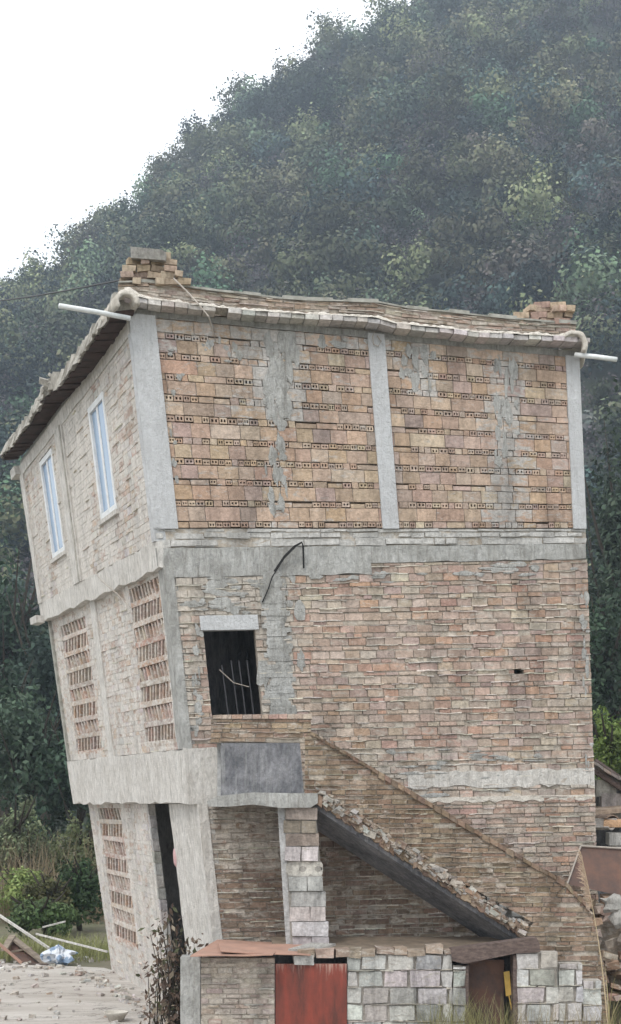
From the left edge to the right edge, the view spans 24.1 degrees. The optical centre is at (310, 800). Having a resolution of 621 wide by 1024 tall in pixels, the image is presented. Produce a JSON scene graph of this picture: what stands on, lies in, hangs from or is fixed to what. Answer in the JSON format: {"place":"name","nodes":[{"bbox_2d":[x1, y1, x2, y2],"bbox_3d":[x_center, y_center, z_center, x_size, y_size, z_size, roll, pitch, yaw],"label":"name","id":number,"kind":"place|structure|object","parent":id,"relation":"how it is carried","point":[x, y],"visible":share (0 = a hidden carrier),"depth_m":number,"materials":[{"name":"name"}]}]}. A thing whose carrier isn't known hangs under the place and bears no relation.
{"place":"outdoors","nodes":[
{"label":"outdoors","id":0,"kind":"place"},
{"bbox_2d":[0,852,111,969],"bbox_3d":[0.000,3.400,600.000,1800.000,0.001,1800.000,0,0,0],"label":"ground","id":1,"kind":"structure","parent":0,"point":[91,927],"depth_m":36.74,"materials":[{"name":"green plant"}]},
{"bbox_2d":[0,659,34,810],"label":"broadleaf tree","id":2,"kind":"object","parent":1,"relation":"on","point":[12,680],"visible":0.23,"depth_m":51.37,"materials":[{"name":"green plant"}]},
{"bbox_2d":[8,942,38,962],"bbox_3d":[-6.077,3.169,30.687,1.187,0.552,0.543,0,0,35],"label":"brown board","id":3,"kind":"object","parent":1,"relation":"on","point":[23,957],"visible":0.36,"depth_m":30.57,"materials":[{"name":"brown wood"}]},
{"bbox_2d":[0,914,49,948],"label":"scrap plank","id":4,"kind":"object","parent":1,"relation":"on","point":[24,931],"visible":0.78,"depth_m":31.38,"materials":[{"name":"white paint"}]},
{"bbox_2d":[0,865,52,913],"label":"leafy bush","id":5,"kind":"object","parent":1,"relation":"on","point":[18,880],"visible":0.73,"depth_m":39.69,"materials":[{"name":"green plant"}]},
{"bbox_2d":[0,525,54,878],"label":"broadleaf tree","id":6,"kind":"object","parent":1,"relation":"on","point":[10,645],"visible":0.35,"depth_m":63.32,"materials":[{"name":"green plant"}]},
{"bbox_2d":[9,936,46,963],"bbox_3d":[-5.901,3.149,30.550,1.131,0.568,0.160,0,0,38],"label":"scrap plank","id":7,"kind":"object","parent":1,"relation":"on","point":[26,948],"visible":0.86,"depth_m":30.54,"materials":[{"name":"brown wood"}]},
{"bbox_2d":[1,935,15,950],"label":"scrap plank","id":8,"kind":"object","parent":7,"relation":"on","point":[8,943],"visible":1,"depth_m":30.65,"materials":[{"name":"brown wood"}]},
{"bbox_2d":[0,793,64,881],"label":"leafy bush","id":9,"kind":"object","parent":1,"relation":"on","point":[13,829],"visible":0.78,"depth_m":43.63,"materials":[{"name":"green plant"}]},
{"bbox_2d":[0,673,70,882],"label":"broadleaf tree","id":10,"kind":"object","parent":1,"relation":"on","point":[17,739],"visible":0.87,"depth_m":47.31,"materials":[{"name":"green plant"}]},
{"bbox_2d":[22,962,48,964],"bbox_3d":[-5.716,3.378,30.135,0.589,0.072,0.070,0,0,3],"label":"scrap plank","id":11,"kind":"object","parent":1,"relation":"on","point":[36,963],"visible":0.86,"depth_m":30.10,"materials":[{"name":"wood"}]},
{"bbox_2d":[2,583,75,871],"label":"broadleaf tree","id":12,"kind":"object","parent":1,"relation":"on","point":[42,667],"visible":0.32,"depth_m":59.00,"materials":[{"name":"green plant"}]},
{"bbox_2d":[5,892,92,937],"bbox_3d":[-6.410,2.897,36.032,2.121,1.221,1.729,0,0,-22],"label":"leafy bush","id":13,"kind":"object","parent":1,"relation":"on","point":[31,916],"visible":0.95,"depth_m":35.80,"materials":[{"name":"green plant"}]},
{"bbox_2d":[21,870,77,927],"bbox_3d":[-6.647,2.642,36.966,1.442,1.735,1.644,0,0,0],"label":"leafy bush","id":14,"kind":"object","parent":1,"relation":"on","point":[49,887],"visible":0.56,"depth_m":36.85,"materials":[{"name":"green plant"}]},
{"bbox_2d":[0,830,103,923],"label":"reed bed","id":15,"kind":"object","parent":1,"relation":"on","point":[5,914],"visible":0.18,"depth_m":41.47,"materials":[{"name":"green plant"}]},
{"bbox_2d":[42,921,65,927],"bbox_3d":[-5.584,2.690,31.700,0.503,0.140,0.050,0,0,-23],"label":"scrap plank","id":16,"kind":"object","parent":1,"relation":"on","point":[53,924],"visible":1,"depth_m":31.67,"materials":[{"name":"white paint"}]},
{"bbox_2d":[24,720,90,865],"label":"broadleaf tree","id":17,"kind":"object","parent":1,"relation":"on","point":[60,752],"visible":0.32,"depth_m":46.62,"materials":[{"name":"green plant"}]},
{"bbox_2d":[36,933,107,952],"bbox_3d":[-4.981,2.953,30.300,2.213,0.271,0.035,0,0,39],"label":"scrap plank","id":18,"kind":"object","parent":1,"relation":"on","point":[78,944],"visible":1,"depth_m":30.25,"materials":[{"name":"white paint"}]},
{"bbox_2d":[49,810,97,917],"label":"leafy bush","id":19,"kind":"object","parent":1,"relation":"on","point":[76,832],"visible":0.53,"depth_m":41.68,"materials":[{"name":"green plant"}]},
{"bbox_2d":[54,856,103,930],"bbox_3d":[-6.010,2.446,37.917,1.546,2.124,1.615,0,0,-39],"label":"leafy bush","id":20,"kind":"object","parent":1,"relation":"on","point":[84,884],"visible":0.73,"depth_m":37.56,"materials":[{"name":"green plant"}]},
{"bbox_2d":[584,376,620,723],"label":"broadleaf tree","id":21,"kind":"object","parent":1,"relation":"on","point":[612,556],"visible":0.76,"depth_m":55.02,"materials":[{"name":"green plant"}]},
{"bbox_2d":[585,469,620,779],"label":"broadleaf tree","id":22,"kind":"object","parent":1,"relation":"on","point":[591,519],"visible":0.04,"depth_m":59.68,"materials":[{"name":"green plant"}]},
{"bbox_2d":[588,569,620,776],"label":"broadleaf tree","id":23,"kind":"object","parent":1,"relation":"on","point":[603,690],"visible":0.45,"depth_m":45.40,"materials":[{"name":"green plant"}]},
{"bbox_2d":[592,705,620,779],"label":"leafy bush","id":24,"kind":"object","parent":1,"relation":"on","point":[607,746],"visible":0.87,"depth_m":32.71,"materials":[{"name":"green plant"}]},
{"bbox_2d":[593,759,620,902],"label":"tiled shed","id":25,"kind":"structure","parent":1,"relation":"on","point":[608,793],"depth_m":23.44,"materials":[{"name":"ceramic"}]},
{"bbox_2d":[595,818,616,829],"bbox_3d":[4.495,0.363,22.587,0.420,0.179,0.286,0,0,38],"label":"roof tile","id":26,"kind":"object","parent":25,"relation":"on","point":[599,822],"visible":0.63,"depth_m":22.59,"materials":[{"name":"ceramic"}]},
{"bbox_2d":[604,819,620,826],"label":"roof tile","id":27,"kind":"object","parent":26,"relation":"on","point":[612,823],"visible":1,"depth_m":22.52,"materials":[{"name":"ceramic"}]},
{"bbox_2d":[595,814,618,818],"bbox_3d":[4.642,0.279,22.797,0.249,0.131,0.400,0,0,-17],"label":"roof tile","id":28,"kind":"object","parent":27,"relation":"on","point":[604,816],"visible":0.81,"depth_m":22.71,"materials":[{"name":"ceramic"}]},
{"bbox_2d":[0,963,177,1023],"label":"courtyard","id":29,"kind":"structure","parent":0,"point":[90,1007],"depth_m":25.00,"materials":[{"name":"concrete"}]},
{"bbox_2d":[0,943,21,963],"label":"scrap plank","id":30,"kind":"object","parent":29,"relation":"on","point":[10,953],"visible":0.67,"depth_m":30.14,"materials":[{"name":"brown wood"}]},
{"bbox_2d":[40,943,77,964],"bbox_3d":[-5.185,3.191,30.093,0.755,0.490,0.565,0,0,0],"label":"plastic sack","id":31,"kind":"object","parent":29,"relation":"on","point":[58,954],"visible":0.94,"depth_m":29.96,"materials":[{"name":"plastic"}]},
{"bbox_2d":[0,956,171,1023],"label":"gravel debris","id":32,"kind":"object","parent":29,"relation":"on","point":[122,994],"visible":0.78,"depth_m":26.34,"materials":[{"name":"grey gravel"}]},
{"bbox_2d":[103,1010,128,1021],"bbox_3d":[-2.998,3.321,22.450,0.390,0.145,0.390,0,0,0],"label":"enamel bowl","id":33,"kind":"object","parent":29,"relation":"on","point":[114,1015],"visible":0.88,"depth_m":22.35,"materials":[{"name":"white ceramic"}]},
{"bbox_2d":[136,927,179,1023],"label":"dry shrub","id":34,"kind":"object","parent":29,"relation":"on","point":[156,1018],"visible":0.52,"depth_m":20.32,"materials":[{"name":"brown plant"}]},
{"bbox_2d":[136,903,208,1023],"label":"dry shrub","id":35,"kind":"object","parent":29,"relation":"on","point":[169,1002],"visible":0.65,"depth_m":19.89,"materials":[{"name":"brown plant"}]},
{"bbox_2d":[0,279,598,999],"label":"leaning house","id":36,"kind":"structure","parent":29,"relation":"on","point":[414,481],"depth_m":21.62,"materials":[{"name":"brick"}]},
{"bbox_2d":[39,448,66,563],"bbox_3d":[-4.733,-5.429,26.882,0.307,1.940,1.269,0,0,-22],"label":"window","id":37,"kind":"structure","parent":36,"relation":"in","point":[47,471],"depth_m":26.94,"materials":[{"name":"white glass"}]},
{"bbox_2d":[0,280,118,300],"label":"overhead wire","id":38,"kind":"object","parent":36,"relation":"attached to","point":[61,291],"visible":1,"depth_m":25.23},
{"bbox_2d":[58,303,130,320],"bbox_3d":[-3.039,-6.889,20.525,1.037,0.099,0.072,0,0,-26],"label":"plastic pipe","id":39,"kind":"object","parent":36,"relation":"attached to","point":[94,311],"visible":1,"depth_m":20.49,"materials":[{"name":"white plastic"}]},
{"bbox_2d":[87,391,118,525],"bbox_3d":[-3.287,-5.450,23.246,0.280,1.935,1.224,0,0,-22],"label":"window","id":40,"kind":"structure","parent":36,"relation":"in","point":[97,417],"depth_m":23.30,"materials":[{"name":"white glass"}]},
{"bbox_2d":[94,571,131,608],"bbox_3d":[-3.180,-3.371,23.252,0.068,0.758,1.286,0,0,-35],"label":"dangling wire","id":41,"kind":"object","parent":36,"relation":"hanging from","point":[111,589],"visible":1,"depth_m":23.24,"materials":[{"name":"grey metal"}]},
{"bbox_2d":[132,277,140,284],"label":"loose brick","id":42,"kind":"object","parent":36,"relation":"on","point":[136,280],"visible":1,"depth_m":21.02,"materials":[{"name":"beige brick"}]},
{"bbox_2d":[155,277,163,285],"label":"loose brick","id":43,"kind":"object","parent":36,"relation":"on","point":[159,281],"visible":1,"depth_m":21.00,"materials":[{"name":"beige brick"}]},
{"bbox_2d":[147,271,160,279],"bbox_3d":[-2.268,-7.604,21.095,0.203,0.091,0.122,3,3,-9],"label":"loose brick","id":44,"kind":"object","parent":43,"relation":"on","point":[152,275],"visible":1,"depth_m":21.05,"materials":[{"name":"beige brick"}]},
{"bbox_2d":[150,264,163,272],"bbox_3d":[-2.239,-7.729,21.177,0.203,0.091,0.122,4,3,-20],"label":"loose brick","id":45,"kind":"object","parent":44,"relation":"on","point":[156,268],"visible":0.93,"depth_m":21.13,"materials":[{"name":"brown brick"}]},
{"bbox_2d":[150,261,162,266],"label":"loose brick","id":46,"kind":"object","parent":45,"relation":"on","point":[156,263],"visible":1,"depth_m":21.12,"materials":[{"name":"brown brick"}]},
{"bbox_2d":[130,247,165,262],"bbox_3d":[-2.340,-7.896,21.125,0.501,0.197,0.350,0,0,0],"label":"stone slab","id":47,"kind":"object","parent":46,"relation":"on","point":[149,254],"depth_m":20.98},
{"bbox_2d":[162,258,176,265],"bbox_3d":[-2.046,-7.821,21.167,0.203,0.091,0.122,5,-2,-12],"label":"loose brick","id":48,"kind":"object","parent":45,"relation":"on","point":[171,262],"visible":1,"depth_m":21.12,"materials":[{"name":"beige brick"}]},
{"bbox_2d":[166,252,170,258],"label":"loose brick","id":49,"kind":"object","parent":48,"relation":"on","point":[168,254],"visible":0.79,"depth_m":21.11,"materials":[{"name":"beige brick"}]},
{"bbox_2d":[163,278,177,285],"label":"loose brick","id":50,"kind":"object","parent":36,"relation":"on","point":[169,281],"visible":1,"depth_m":21.06,"materials":[{"name":"beige brick"}]},
{"bbox_2d":[161,271,174,278],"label":"loose brick","id":51,"kind":"object","parent":50,"relation":"on","point":[164,274],"visible":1,"depth_m":21.05,"materials":[{"name":"beige brick"}]},
{"bbox_2d":[173,849,176,865],"bbox_3d":[-2.061,0.865,22.627,0.152,0.334,0.220,0,0,0],"label":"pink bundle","id":52,"kind":"object","parent":36,"relation":"hanging from","point":[174,858],"visible":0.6,"depth_m":22.55,"materials":[{"name":"fabric"}]},
{"bbox_2d":[177,277,190,285],"bbox_3d":[-1.830,-7.518,21.114,0.204,0.097,0.126,-1,0,-9],"label":"loose brick","id":53,"kind":"object","parent":36,"relation":"on","point":[184,281],"visible":0.79,"depth_m":21.06,"materials":[{"name":"beige brick"}]},
{"bbox_2d":[175,270,182,278],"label":"loose brick","id":54,"kind":"object","parent":53,"relation":"on","point":[178,273],"visible":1,"depth_m":21.02,"materials":[{"name":"beige brick"}]},
{"bbox_2d":[164,265,176,272],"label":"loose brick","id":55,"kind":"object","parent":54,"relation":"on","point":[168,268],"visible":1,"depth_m":21.03,"materials":[{"name":"beige brick"}]},
{"bbox_2d":[173,278,216,343],"bbox_3d":[-1.660,-7.034,20.687,0.629,0.941,0.492,0,0,0],"label":"hanging rope","id":56,"kind":"object","parent":36,"relation":"hanging from","point":[193,298],"visible":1,"depth_m":20.61,"materials":[{"name":"fabric"}]},
{"bbox_2d":[262,542,304,602],"bbox_3d":[-0.395,-3.330,21.206,0.631,0.898,0.090,0,0,-7],"label":"black cable","id":57,"kind":"object","parent":36,"relation":"attached to","point":[285,556],"visible":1,"depth_m":21.19,"materials":[{"name":"black rubber"}]},
{"bbox_2d":[372,330,381,346],"bbox_3d":[0.977,-6.817,21.480,0.149,0.240,0.037,0,0,-13],"label":"cable loop","id":58,"kind":"object","parent":36,"relation":"attached to","point":[373,339],"visible":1,"depth_m":21.47,"materials":[{"name":"metal"}]},
{"bbox_2d":[207,714,608,1023],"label":"outdoor staircase","id":59,"kind":"structure","parent":36,"relation":"attached to","point":[472,879],"depth_m":20.05,"materials":[{"name":"brick"}]},
{"bbox_2d":[553,318,569,324],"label":"loose brick","id":60,"kind":"object","parent":36,"relation":"on","point":[556,320],"visible":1,"depth_m":21.94,"materials":[{"name":"brown brick"}]},
{"bbox_2d":[547,312,562,318],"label":"loose brick","id":61,"kind":"object","parent":60,"relation":"on","point":[551,315],"visible":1,"depth_m":21.96,"materials":[{"name":"brown brick"}]},
{"bbox_2d":[550,305,558,311],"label":"loose brick","id":62,"kind":"object","parent":61,"relation":"on","point":[555,308],"visible":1,"depth_m":21.92,"materials":[{"name":"beige brick"}]},
{"bbox_2d":[563,311,572,318],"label":"loose brick","id":63,"kind":"object","parent":60,"relation":"on","point":[566,314],"visible":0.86,"depth_m":21.94,"materials":[{"name":"brown brick"}]},
{"bbox_2d":[559,304,566,312],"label":"loose brick","id":64,"kind":"object","parent":63,"relation":"on","point":[562,307],"visible":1,"depth_m":21.90,"materials":[{"name":"brown brick"}]},
{"bbox_2d":[550,301,565,308],"bbox_3d":[3.739,-7.480,22.018,0.242,0.094,0.126,-3,-1,1],"label":"loose brick","id":65,"kind":"object","parent":64,"relation":"on","point":[556,303],"visible":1,"depth_m":21.96,"materials":[{"name":"beige brick"}]},
{"bbox_2d":[566,305,575,312],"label":"loose brick","id":66,"kind":"object","parent":63,"relation":"on","point":[570,308],"visible":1,"depth_m":21.85,"materials":[{"name":"brown brick"}]},
{"bbox_2d":[574,352,617,361],"bbox_3d":[4.237,-6.589,21.625,0.640,0.217,0.070,0,0,24],"label":"plastic pipe","id":67,"kind":"object","parent":36,"relation":"attached to","point":[595,356],"visible":1,"depth_m":21.60,"materials":[{"name":"white plastic"}]},
{"bbox_2d":[180,936,601,1023],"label":"shed","id":68,"kind":"structure","parent":29,"relation":"on","point":[364,980],"depth_m":19.45,"materials":[{"name":"concrete"}]},
{"bbox_2d":[190,939,276,956],"bbox_3d":[-0.934,2.008,19.875,1.073,0.080,1.707,0,0,8],"label":"metal sheet","id":69,"kind":"object","parent":68,"relation":"on","point":[212,949],"visible":0.56,"depth_m":19.51,"materials":[{"name":"brown metal"}]},
{"bbox_2d":[218,943,309,955],"bbox_3d":[-0.599,2.012,19.649,1.274,0.103,0.904,0,0,-5],"label":"metal sheet","id":70,"kind":"object","parent":69,"relation":"on","point":[281,949],"visible":0.87,"depth_m":19.60,"materials":[{"name":"brown metal"}]},
{"bbox_2d":[292,955,313,964],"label":"cement block","id":71,"kind":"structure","parent":68,"relation":"on","point":[303,960],"depth_m":19.38,"materials":[{"name":"grey concrete"}]},
{"bbox_2d":[276,963,346,1023],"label":"red door","id":72,"kind":"structure","parent":68,"relation":"in","point":[316,993],"depth_m":19.43,"materials":[{"name":"paint"}]},
{"bbox_2d":[288,942,335,950],"bbox_3d":[0.021,1.976,19.650,0.642,0.108,0.200,0,0,0],"label":"slate piece","id":73,"kind":"object","parent":68,"relation":"on","point":[317,945],"visible":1,"depth_m":19.66,"materials":[{"name":"stone"}]},
{"bbox_2d":[467,959,503,1023],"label":"inner door","id":74,"kind":"structure","parent":68,"relation":"in","point":[488,974],"depth_m":19.81,"materials":[{"name":"brown wood"}]},
{"bbox_2d":[503,971,511,1010],"bbox_3d":[2.697,2.749,19.647,0.202,0.899,0.071,0,0,38],"label":"yellow brush","id":75,"kind":"object","parent":68,"relation":"in","point":[507,983],"visible":0.97,"depth_m":19.66,"materials":[{"name":"plastic"}]},
{"bbox_2d":[395,989,548,1023],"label":"weed grass","id":76,"kind":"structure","parent":29,"relation":"on","point":[458,1019],"depth_m":18.94,"materials":[{"name":"green plant"}]},
{"bbox_2d":[576,848,620,1023],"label":"tall reed","id":77,"kind":"object","parent":29,"relation":"on","point":[585,883],"visible":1,"depth_m":18.62,"materials":[{"name":"beige plant"}]},
{"bbox_2d":[582,893,620,1023],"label":"rubble heap","id":78,"kind":"object","parent":29,"relation":"on","point":[609,935],"visible":0.41,"depth_m":20.69,"materials":[{"name":"grey stone"}]},
{"bbox_2d":[567,845,620,895],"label":"rusty panel","id":79,"kind":"object","parent":78,"relation":"on","point":[602,865],"visible":0.82,"depth_m":20.87,"materials":[{"name":"metal"}]},
{"bbox_2d":[599,893,620,912],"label":"broken concrete","id":80,"kind":"object","parent":78,"relation":"on","point":[612,902],"visible":1,"depth_m":20.22,"materials":[{"name":"concrete"}]},
{"bbox_2d":[608,909,620,928],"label":"broken concrete","id":81,"kind":"object","parent":78,"relation":"on","point":[614,918],"visible":1,"depth_m":20.20,"materials":[{"name":"concrete"}]},
{"bbox_2d":[610,970,620,1023],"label":"weed grass","id":82,"kind":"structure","parent":29,"relation":"on","point":[615,1009],"depth_m":20.30,"materials":[{"name":"green plant"}]},
{"bbox_2d":[0,0,410,280],"label":"sky","id":83,"kind":"structure","parent":0,"point":[89,89],"materials":[{"name":"white"}]},
{"bbox_2d":[0,0,620,849],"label":"hill","id":84,"kind":"structure","parent":0,"point":[596,370],"depth_m":209.79,"materials":[{"name":"green plant"}]},
{"bbox_2d":[0,0,620,818],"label":"hillside forest","id":85,"kind":"object","parent":84,"relation":"on","point":[180,210],"visible":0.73,"depth_m":220.50,"materials":[{"name":"green plant"}]},
{"bbox_2d":[490,995,620,1023],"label":"weed grass","id":86,"kind":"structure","parent":0,"point":[563,1015],"depth_m":18.96,"materials":[{"name":"green plant"}]},
{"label":"loose brick","id":87,"kind":"object","parent":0,"visible":0},
{"bbox_2d":[120,271,133,279],"bbox_3d":[-2.651,-7.601,21.078,0.199,0.098,0.124,-1,-1,0],"label":"loose brick","id":88,"kind":"object","parent":87,"relation":"on","point":[127,275],"visible":1,"depth_m":21.02,"materials":[{"name":"beige brick"}]},
{"bbox_2d":[122,265,136,272],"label":"loose brick","id":89,"kind":"object","parent":88,"relation":"on","point":[133,268],"visible":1,"depth_m":21.04,"materials":[{"name":"beige brick"}]},
{"bbox_2d":[126,257,140,266],"bbox_3d":[-2.570,-7.820,21.159,0.204,0.097,0.126,2,2,-20],"label":"loose brick","id":90,"kind":"object","parent":89,"relation":"on","point":[129,261],"visible":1,"depth_m":21.11,"materials":[{"name":"beige brick"}]},
{"label":"loose brick","id":91,"kind":"object","parent":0,"visible":0},
{"bbox_2d":[134,271,146,277],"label":"loose brick","id":92,"kind":"object","parent":91,"relation":"on","point":[141,274],"visible":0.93,"depth_m":21.12,"materials":[{"name":"brown brick"}]},
{"bbox_2d":[137,265,150,272],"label":"loose brick","id":93,"kind":"object","parent":92,"relation":"on","point":[143,268],"visible":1,"depth_m":21.07,"materials":[{"name":"beige brick"}]},
{"bbox_2d":[141,259,149,264],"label":"loose brick","id":94,"kind":"object","parent":93,"relation":"on","point":[145,262],"visible":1,"depth_m":21.03,"materials":[{"name":"brown brick"}]},
{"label":"loose brick","id":95,"kind":"object","parent":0,"visible":0},
{"bbox_2d":[513,312,528,317],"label":"loose brick","id":96,"kind":"object","parent":95,"relation":"on","point":[524,314],"visible":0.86,"depth_m":21.97,"materials":[{"name":"brown brick"}]},
{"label":"loose brick","id":97,"kind":"object","parent":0,"visible":0},
{"bbox_2d":[530,312,546,318],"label":"loose brick","id":98,"kind":"object","parent":97,"relation":"on","point":[539,315],"visible":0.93,"depth_m":21.97,"materials":[{"name":"brown brick"}]},
{"bbox_2d":[523,304,537,315],"bbox_3d":[3.329,-7.436,22.071,0.126,0.094,0.242,2,-3,-21],"label":"loose brick","id":99,"kind":"object","parent":98,"relation":"on","point":[530,308],"visible":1,"depth_m":21.98,"materials":[{"name":"brown brick"}]},
{"bbox_2d":[533,301,549,307],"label":"loose brick","id":100,"kind":"object","parent":99,"relation":"on","point":[545,304],"visible":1,"depth_m":21.99,"materials":[{"name":"brown brick"}]},
{"bbox_2d":[535,306,550,311],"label":"loose brick","id":101,"kind":"object","parent":98,"relation":"on","point":[538,309],"visible":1,"depth_m":21.99,"materials":[{"name":"brown brick"}]}
]}

